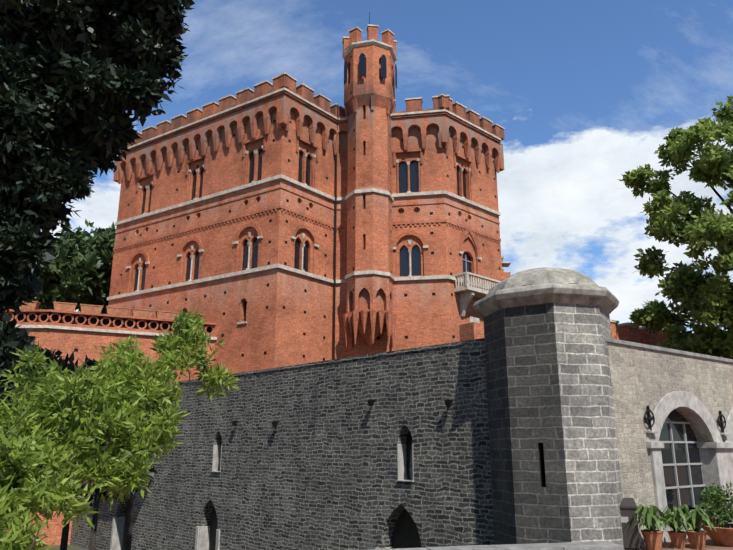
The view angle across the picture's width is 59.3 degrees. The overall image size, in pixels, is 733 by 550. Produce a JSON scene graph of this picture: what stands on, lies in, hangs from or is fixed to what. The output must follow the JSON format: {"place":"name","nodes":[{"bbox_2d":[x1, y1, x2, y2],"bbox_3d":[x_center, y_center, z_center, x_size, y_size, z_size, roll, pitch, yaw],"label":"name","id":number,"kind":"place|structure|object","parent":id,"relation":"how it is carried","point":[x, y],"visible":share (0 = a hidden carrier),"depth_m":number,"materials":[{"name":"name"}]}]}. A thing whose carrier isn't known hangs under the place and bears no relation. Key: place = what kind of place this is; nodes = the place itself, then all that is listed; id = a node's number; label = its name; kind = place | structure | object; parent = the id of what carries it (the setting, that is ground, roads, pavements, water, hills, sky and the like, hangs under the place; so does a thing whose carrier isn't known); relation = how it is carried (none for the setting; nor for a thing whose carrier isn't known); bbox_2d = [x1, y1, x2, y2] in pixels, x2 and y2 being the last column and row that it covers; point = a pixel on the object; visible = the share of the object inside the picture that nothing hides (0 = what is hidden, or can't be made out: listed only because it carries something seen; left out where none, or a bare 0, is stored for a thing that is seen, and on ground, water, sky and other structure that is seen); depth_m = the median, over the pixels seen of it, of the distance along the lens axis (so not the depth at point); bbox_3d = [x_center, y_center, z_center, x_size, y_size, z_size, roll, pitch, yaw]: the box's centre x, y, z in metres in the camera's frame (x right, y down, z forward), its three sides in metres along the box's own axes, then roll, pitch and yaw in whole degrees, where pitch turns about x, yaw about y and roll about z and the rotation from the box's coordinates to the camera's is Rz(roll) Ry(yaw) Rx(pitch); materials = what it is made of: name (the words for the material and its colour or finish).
{"place":"outdoors","nodes":[
{"label":"outdoors","id":0,"kind":"place"},
{"bbox_2d":[40,544,87,549],"bbox_3d":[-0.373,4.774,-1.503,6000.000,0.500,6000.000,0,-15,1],"label":"terrain","id":1,"kind":"structure","parent":0,"point":[69,547],"depth_m":31.37,"materials":[{"name":"green plant"}]},
{"bbox_2d":[30,219,115,313],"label":"trees","id":2,"kind":"object","parent":1,"relation":"on","point":[78,271],"visible":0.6,"depth_m":53.42,"materials":[{"name":"green plant"}]},
{"bbox_2d":[0,337,180,549],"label":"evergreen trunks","id":3,"kind":"object","parent":1,"relation":"on","point":[96,496],"depth_m":12.66,"materials":[{"name":"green plant"}]},
{"bbox_2d":[2,301,216,545],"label":"terrace wing","id":4,"kind":"structure","parent":1,"relation":"on","point":[64,328],"depth_m":35.39,"materials":[{"name":"brick"}]},
{"bbox_2d":[70,338,493,549],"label":"rampart wall","id":5,"kind":"structure","parent":1,"relation":"on","point":[315,468],"depth_m":20.10,"materials":[{"name":"grey stone"}]},
{"bbox_2d":[108,109,502,374],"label":"castle walls","id":6,"kind":"structure","parent":1,"relation":"on","point":[289,317],"depth_m":40.10,"materials":[{"name":"brick"}]},
{"bbox_2d":[472,267,623,549],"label":"grey tower","id":7,"kind":"structure","parent":1,"relation":"on","point":[555,467],"depth_m":14.70,"materials":[{"name":"stone"}]},
{"bbox_2d":[110,399,452,549],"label":"wall window openings","id":8,"kind":"object","parent":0,"point":[405,533],"visible":0.31,"depth_m":18.91,"materials":[{"name":"grey stone"}]},
{"bbox_2d":[107,72,504,358],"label":"castle trim","id":9,"kind":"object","parent":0,"point":[301,101],"visible":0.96,"depth_m":41.56,"materials":[{"name":"brick"}]},
{"bbox_2d":[342,12,396,348],"bbox_3d":[0.206,-6.859,41.153,3.706,23.052,3.706,0,-15,1],"label":"castle turret","id":10,"kind":"object","parent":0,"point":[370,76],"visible":1,"depth_m":39.79,"materials":[{"name":"brick"}]},
{"bbox_2d":[41,0,732,332],"label":"sky","id":11,"kind":"structure","parent":0,"point":[584,94],"materials":[{"name":"blue"}]},
{"bbox_2d":[370,541,622,549],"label":"parapet wall","id":12,"kind":"structure","parent":0,"point":[598,545],"depth_m":11.12,"materials":[{"name":"stone"}]},
{"bbox_2d":[639,534,732,549],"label":"terrace paving","id":13,"kind":"structure","parent":0,"point":[710,544],"depth_m":14.34,"materials":[{"name":"grey stone"}]},
{"bbox_2d":[0,0,194,428],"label":"tree","id":14,"kind":"object","parent":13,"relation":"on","point":[79,79],"visible":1,"depth_m":9.83,"materials":[{"name":"green plant"}]},
{"bbox_2d":[0,306,240,549],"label":"foliage","id":15,"kind":"object","parent":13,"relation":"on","point":[28,486],"visible":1,"depth_m":5.04,"materials":[{"name":"green plant"}]},
{"bbox_2d":[459,256,692,345],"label":"brick wall","id":16,"kind":"structure","parent":13,"relation":"on","point":[475,330],"depth_m":28.70,"materials":[{"name":"brick"}]},
{"bbox_2d":[620,498,639,549],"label":"stone post","id":17,"kind":"object","parent":13,"relation":"on","point":[628,507],"visible":0.56,"depth_m":14.09,"materials":[{"name":"grey stone"}]},
{"bbox_2d":[584,334,732,544],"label":"arcade wall","id":18,"kind":"structure","parent":13,"relation":"on","point":[643,376],"depth_m":16.15,"materials":[{"name":"grey stone"}]},
{"bbox_2d":[617,95,732,358],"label":"tree","id":19,"kind":"object","parent":13,"relation":"on","point":[706,299],"visible":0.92,"depth_m":26.50,"materials":[{"name":"green plant"}]},
{"bbox_2d":[624,482,732,549],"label":"potted plants","id":20,"kind":"object","parent":13,"relation":"on","point":[717,529],"visible":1,"depth_m":14.30,"materials":[{"name":"green plant"}]},
{"bbox_2d":[644,391,732,542],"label":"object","id":21,"kind":"object","parent":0,"point":[686,466],"visible":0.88,"depth_m":17.25,"materials":[{"name":"grey stone"}]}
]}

